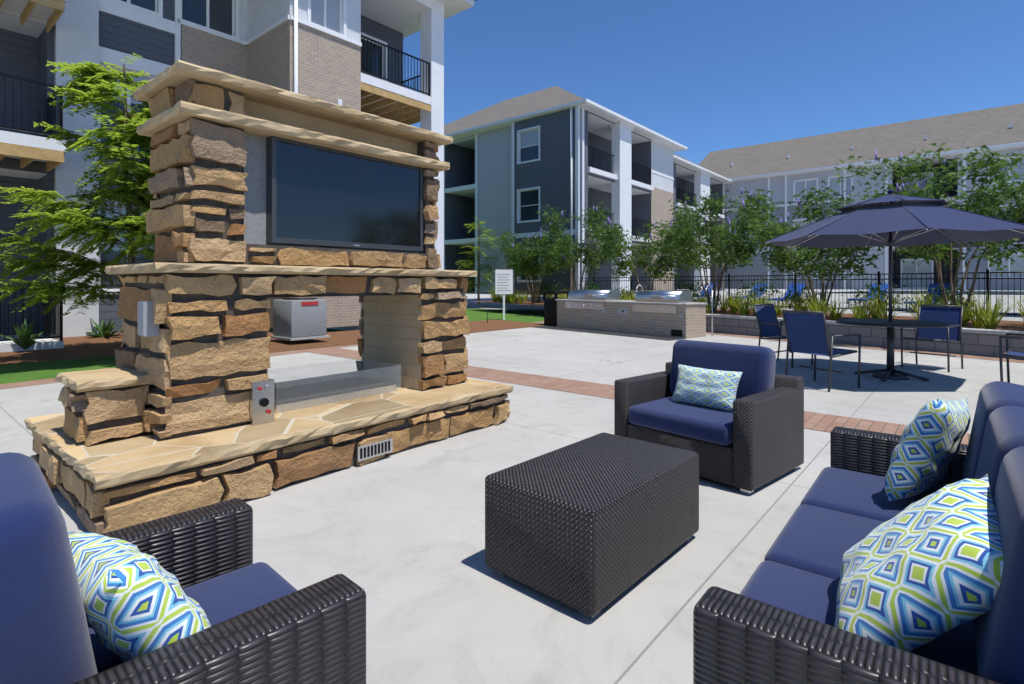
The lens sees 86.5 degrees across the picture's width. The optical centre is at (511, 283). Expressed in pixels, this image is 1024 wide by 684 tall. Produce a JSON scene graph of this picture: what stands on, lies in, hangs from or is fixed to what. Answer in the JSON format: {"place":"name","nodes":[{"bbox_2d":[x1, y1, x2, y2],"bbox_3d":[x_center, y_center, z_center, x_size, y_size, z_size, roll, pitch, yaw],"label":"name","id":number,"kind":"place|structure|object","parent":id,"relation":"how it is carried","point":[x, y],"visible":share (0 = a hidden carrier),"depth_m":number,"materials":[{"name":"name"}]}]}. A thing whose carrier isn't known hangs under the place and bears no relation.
{"place":"outdoors","nodes":[
{"label":"outdoors","id":0,"kind":"place"},
{"bbox_2d":[0,308,543,383],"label":"lawn grass","id":1,"kind":"structure","parent":0,"point":[15,373],"depth_m":8.94,"materials":[{"name":"green plant"}]},
{"bbox_2d":[0,53,157,315],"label":"cypress tree","id":2,"kind":"object","parent":1,"relation":"on","point":[91,83],"visible":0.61,"depth_m":8.94,"materials":[{"name":"green plant"}]},
{"bbox_2d":[0,289,1023,683],"bbox_3d":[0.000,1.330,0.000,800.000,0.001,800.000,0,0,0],"label":"concrete patio","id":3,"kind":"structure","parent":0,"point":[398,539],"depth_m":3.07,"materials":[{"name":"grey concrete"}]},
{"bbox_2d":[73,498,365,683],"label":"armchair","id":4,"kind":"object","parent":3,"relation":"on","point":[315,633],"visible":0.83,"depth_m":1.25,"materials":[{"name":"wicker"}]},
{"bbox_2d":[68,531,210,662],"bbox_3d":[-0.856,0.760,1.258,0.420,0.420,0.171,-7,26,39],"label":"pillow","id":5,"kind":"object","parent":4,"relation":"on","point":[136,602],"visible":0.69,"depth_m":1.12,"materials":[{"name":"multicoloured fabric"}]},
{"bbox_2d":[0,452,297,683],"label":"armchair cushions","id":6,"kind":"object","parent":4,"relation":"on","point":[47,635],"visible":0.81,"depth_m":1.02,"materials":[{"name":"blue fabric"}]},
{"bbox_2d":[0,0,477,351],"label":"apartment building","id":7,"kind":"structure","parent":3,"relation":"on","point":[348,53],"depth_m":13.38,"materials":[{"name":"grey"}]},
{"bbox_2d":[24,60,512,533],"bbox_3d":[-1.774,-0.053,4.618,1.945,2.767,3.326,0,0,40],"label":"outdoor fireplace","id":8,"kind":"object","parent":3,"relation":"on","point":[150,428],"visible":0.87,"depth_m":3.77,"materials":[{"name":"stone"}]},
{"bbox_2d":[138,301,158,336],"bbox_3d":[-2.307,0.220,3.452,0.120,0.220,0.085,0,0,40],"label":"outlet box","id":9,"kind":"object","parent":8,"relation":"attached to","point":[147,327],"visible":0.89,"depth_m":3.41,"materials":[{"name":"grey metal"}]},
{"bbox_2d":[250,379,273,425],"bbox_3d":[-1.748,0.829,3.819,0.055,0.298,0.155,0,0,40],"label":"fireplace control panel","id":10,"kind":"object","parent":8,"relation":"on","point":[261,401],"visible":1,"depth_m":3.80,"materials":[{"name":"silver metal"}]},
{"bbox_2d":[274,376,396,412],"bbox_3d":[-1.644,0.860,4.733,0.670,0.240,1.170,0,0,40],"label":"fire burner tray","id":11,"kind":"object","parent":8,"relation":"in","point":[291,398],"visible":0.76,"depth_m":4.62,"materials":[{"name":"silver metal"}]},
{"bbox_2d":[266,136,422,251],"bbox_3d":[-1.366,-0.716,4.689,0.102,0.812,1.480,0,0,40],"label":"television","id":12,"kind":"object","parent":8,"relation":"attached to","point":[316,195],"visible":0.98,"depth_m":4.54,"materials":[{"name":"grey glass"}]},
{"bbox_2d":[354,437,392,461],"bbox_3d":[-1.030,1.232,4.061,0.054,0.105,0.310,0,0,40],"label":"vent grille","id":13,"kind":"object","parent":8,"relation":"on","point":[372,450],"visible":1,"depth_m":4.03,"materials":[{"name":"silver metal"}]},
{"bbox_2d":[0,321,543,388],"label":"paver edge strip","id":14,"kind":"object","parent":3,"relation":"on","point":[26,383],"depth_m":7.54,"materials":[{"name":"red brick"}]},
{"bbox_2d":[0,320,545,364],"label":"mulch beds","id":15,"kind":"object","parent":3,"relation":"on","point":[79,347],"visible":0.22,"depth_m":11.46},
{"bbox_2d":[1,318,120,348],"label":"shrubs","id":16,"kind":"object","parent":15,"relation":"on","point":[24,336],"visible":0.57,"depth_m":10.28,"materials":[{"name":"green plant"}]},
{"bbox_2d":[270,298,329,340],"bbox_3d":[-4.752,0.765,12.200,0.920,0.890,0.920,0,0,40],"label":"ac condenser","id":17,"kind":"object","parent":15,"relation":"on","point":[299,319],"visible":0.99,"depth_m":11.89,"materials":[{"name":"grey metal"}]},
{"bbox_2d":[455,217,502,304],"bbox_3d":[-1.942,-1.232,29.427,2.872,4.736,2.947,0,0,0],"label":"cypress tree","id":18,"kind":"object","parent":3,"relation":"on","point":[468,265],"visible":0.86,"depth_m":29.29,"materials":[{"name":"green plant"}]},
{"bbox_2d":[495,270,512,319],"bbox_3d":[-0.301,0.405,20.058,0.660,1.850,0.087,0,0,-15],"label":"rules sign","id":19,"kind":"object","parent":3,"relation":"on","point":[503,282],"visible":1,"depth_m":20.03,"materials":[{"name":"white metal"}]},
{"bbox_2d":[543,291,568,325],"bbox_3d":[1.407,0.780,17.367,0.600,1.100,0.600,0,0,-38],"label":"trash bin","id":20,"kind":"object","parent":3,"relation":"on","point":[550,311],"visible":0.74,"depth_m":17.16,"materials":[{"name":"black metal"}]},
{"bbox_2d":[485,432,698,619],"bbox_3d":[0.427,1.105,2.677,0.600,0.450,1.010,0,0,42],"label":"wicker coffee table","id":21,"kind":"object","parent":3,"relation":"on","point":[592,527],"visible":1,"depth_m":2.38,"materials":[{"name":"black wicker"}]},
{"bbox_2d":[535,326,685,340],"bbox_3d":[1.930,1.325,15.500,0.730,0.001,6.549,0,0,-38],"label":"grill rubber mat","id":22,"kind":"object","parent":3,"relation":"on","point":[615,333],"visible":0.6,"depth_m":14.50,"materials":[{"name":"rubber"}]},
{"bbox_2d":[555,285,712,338],"bbox_3d":[3.218,0.677,15.328,1.181,1.306,4.670,0,0,-38],"label":"outdoor grill counter","id":23,"kind":"object","parent":3,"relation":"on","point":[678,314],"visible":1,"depth_m":14.36,"materials":[{"name":"beige brick"}]},
{"bbox_2d":[310,348,969,444],"bbox_3d":[9.937,1.326,-0.604,44.000,0.001,0.750,0,0,40],"label":"brick paving band","id":24,"kind":"object","parent":3,"relation":"on","point":[821,422],"depth_m":6.96,"materials":[{"name":"red brick"}]},
{"bbox_2d":[673,153,733,290],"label":"building wing","id":25,"kind":"structure","parent":3,"relation":"on","point":[691,179],"depth_m":42.66,"materials":[{"name":"white paint"}]},
{"bbox_2d":[614,362,803,494],"bbox_3d":[1.446,1.000,4.061,0.821,0.660,1.081,0,0,-41],"label":"armchair","id":26,"kind":"object","parent":3,"relation":"on","point":[766,446],"visible":0.68,"depth_m":3.65,"materials":[{"name":"wicker"}]},
{"bbox_2d":[629,340,775,444],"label":"armchair cushions","id":27,"kind":"object","parent":26,"relation":"on","point":[755,365],"visible":0.66,"depth_m":3.93,"materials":[{"name":"blue fabric"}]},
{"bbox_2d":[671,364,742,412],"bbox_3d":[1.438,0.770,4.054,0.150,0.300,0.520,28,-18,-37],"label":"chair pillow","id":28,"kind":"object","parent":26,"relation":"on","point":[716,389],"visible":0.98,"depth_m":3.98,"materials":[{"name":"multicoloured fabric"}]},
{"bbox_2d":[753,304,812,367],"bbox_3d":[4.497,0.838,9.030,0.633,0.987,0.708,0,0,-34],"label":"dining chair","id":29,"kind":"object","parent":3,"relation":"on","point":[767,321],"visible":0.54,"depth_m":9.22,"materials":[{"name":"blue fabric"}]},
{"bbox_2d":[782,310,860,391],"bbox_3d":[4.008,0.838,7.081,0.708,0.987,0.633,0,0,-25],"label":"dining chair","id":30,"kind":"object","parent":3,"relation":"on","point":[806,332],"visible":0.98,"depth_m":6.94,"materials":[{"name":"blue fabric"}]},
{"bbox_2d":[693,426,1000,683],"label":"wicker sofa","id":31,"kind":"object","parent":3,"relation":"on","point":[739,639],"visible":0.39,"depth_m":1.17,"materials":[{"name":"black wicker"}]},
{"bbox_2d":[740,381,1023,683],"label":"sofa cushions","id":32,"kind":"object","parent":31,"relation":"on","point":[838,513],"visible":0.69,"depth_m":1.65,"materials":[{"name":"blue fabric"}]},
{"bbox_2d":[835,474,1003,651],"bbox_3d":[1.036,0.730,1.395,0.179,0.500,0.500,46,28,21],"label":"sofa pillow","id":33,"kind":"object","parent":31,"relation":"on","point":[921,572],"visible":0.9,"depth_m":1.27,"materials":[{"name":"multicoloured fabric"}]},
{"bbox_2d":[885,398,970,502],"bbox_3d":[1.750,0.690,2.290,0.470,0.470,0.170,10,14,-40],"label":"sofa pillow","id":34,"kind":"object","parent":31,"relation":"on","point":[925,451],"visible":1,"depth_m":2.16,"materials":[{"name":"multicoloured fabric"}]},
{"bbox_2d":[706,314,1023,359],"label":"retaining wall","id":35,"kind":"structure","parent":3,"relation":"on","point":[981,342],"depth_m":11.17,"materials":[{"name":"grey concrete"}]},
{"bbox_2d":[706,332,1023,362],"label":"brick paving band","id":36,"kind":"object","parent":3,"relation":"on","point":[909,351],"depth_m":10.98,"materials":[{"name":"red brick"}]},
{"bbox_2d":[835,319,950,381],"bbox_3d":[5.374,0.933,7.728,1.350,0.794,1.350,0,0,0],"label":"dining table","id":37,"kind":"object","parent":3,"relation":"on","point":[890,366],"visible":0.91,"depth_m":7.67,"materials":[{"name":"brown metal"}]},
{"bbox_2d":[765,189,1023,379],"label":"patio umbrella","id":38,"kind":"object","parent":3,"relation":"on","point":[890,220],"visible":0.98,"depth_m":7.41,"materials":[{"name":"blue fabric"}]},
{"bbox_2d":[901,305,962,371],"bbox_3d":[6.653,0.838,8.609,0.708,0.987,0.633,0,0,-35],"label":"dining chair","id":39,"kind":"object","parent":3,"relation":"on","point":[952,315],"visible":0.85,"depth_m":8.68,"materials":[{"name":"blue fabric"}]},
{"bbox_2d":[998,333,1023,382],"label":"dining chair","id":40,"kind":"object","parent":3,"relation":"on","point":[1008,353],"visible":0.84,"depth_m":6.64,"materials":[{"name":"blue metal"}]},
{"bbox_2d":[444,86,686,294],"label":"apartment building","id":41,"kind":"structure","parent":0,"point":[626,170],"depth_m":30.86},
{"bbox_2d":[444,106,579,295],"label":"building wall","id":42,"kind":"structure","parent":41,"relation":"attached to","point":[514,177],"depth_m":28.79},
{"bbox_2d":[403,0,1023,164],"label":"sky","id":43,"kind":"structure","parent":0,"point":[706,76],"materials":[{"name":"blue"}]},
{"bbox_2d":[472,290,1023,330],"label":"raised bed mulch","id":44,"kind":"object","parent":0,"point":[1013,322],"visible":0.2,"depth_m":22.25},
{"bbox_2d":[494,230,574,302],"bbox_3d":[1.064,-0.798,25.062,3.826,3.420,3.542,0,0,0],"label":"tree","id":45,"kind":"object","parent":44,"relation":"on","point":[528,265],"visible":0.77,"depth_m":24.46,"materials":[{"name":"green plant"}]},
{"bbox_2d":[535,202,629,289],"bbox_3d":[2.716,-1.168,22.097,3.522,4.150,3.305,0,0,40],"label":"tree","id":46,"kind":"object","parent":44,"relation":"on","point":[587,253],"visible":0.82,"depth_m":21.67,"materials":[{"name":"green plant"}]},
{"bbox_2d":[588,217,684,289],"bbox_3d":[4.542,-0.721,19.594,3.789,3.262,4.126,0,0,0],"label":"tree","id":47,"kind":"object","parent":44,"relation":"on","point":[615,248],"visible":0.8,"depth_m":19.22,"materials":[{"name":"green plant"}]},
{"bbox_2d":[643,187,783,312],"bbox_3d":[6.159,-0.974,16.627,3.961,3.770,4.280,0,0,0],"label":"tree","id":48,"kind":"object","parent":44,"relation":"on","point":[735,254],"visible":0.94,"depth_m":16.08,"materials":[{"name":"green plant"}]},
{"bbox_2d":[530,272,974,311],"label":"bed shrubs","id":49,"kind":"object","parent":44,"relation":"on","point":[590,287],"visible":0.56,"depth_m":15.85,"materials":[{"name":"green plant"}]},
{"bbox_2d":[487,285,1023,328],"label":"ornamental grass","id":50,"kind":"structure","parent":44,"relation":"on","point":[734,304],"depth_m":13.24,"materials":[{"name":"green plant"}]},
{"bbox_2d":[538,269,1023,316],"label":"pool fence","id":51,"kind":"object","parent":44,"relation":"on","point":[878,274],"visible":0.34,"depth_m":16.05,"materials":[{"name":"black metal"}]},
{"bbox_2d":[722,176,883,308],"bbox_3d":[7.930,-0.869,14.582,4.274,3.562,3.531,0,0,23],"label":"tree","id":52,"kind":"object","parent":44,"relation":"on","point":[771,229],"visible":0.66,"depth_m":13.92,"materials":[{"name":"green plant"}]},
{"bbox_2d":[834,143,1023,311],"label":"tree","id":53,"kind":"object","parent":44,"relation":"on","point":[992,202],"visible":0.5,"depth_m":11.18,"materials":[{"name":"green plant"}]},
{"bbox_2d":[1005,181,1023,206],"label":"tree","id":54,"kind":"object","parent":44,"relation":"on","point":[1018,191],"visible":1,"depth_m":10.12,"materials":[{"name":"green plant"}]},
{"bbox_2d":[692,237,1023,311],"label":"pool deck furniture","id":55,"kind":"object","parent":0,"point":[1021,240],"visible":0.16,"depth_m":19.17,"materials":[{"name":"blue"}]},
{"bbox_2d":[698,103,1023,290],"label":"building","id":56,"kind":"structure","parent":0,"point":[785,170],"depth_m":41.06,"materials":[{"name":"grey"}]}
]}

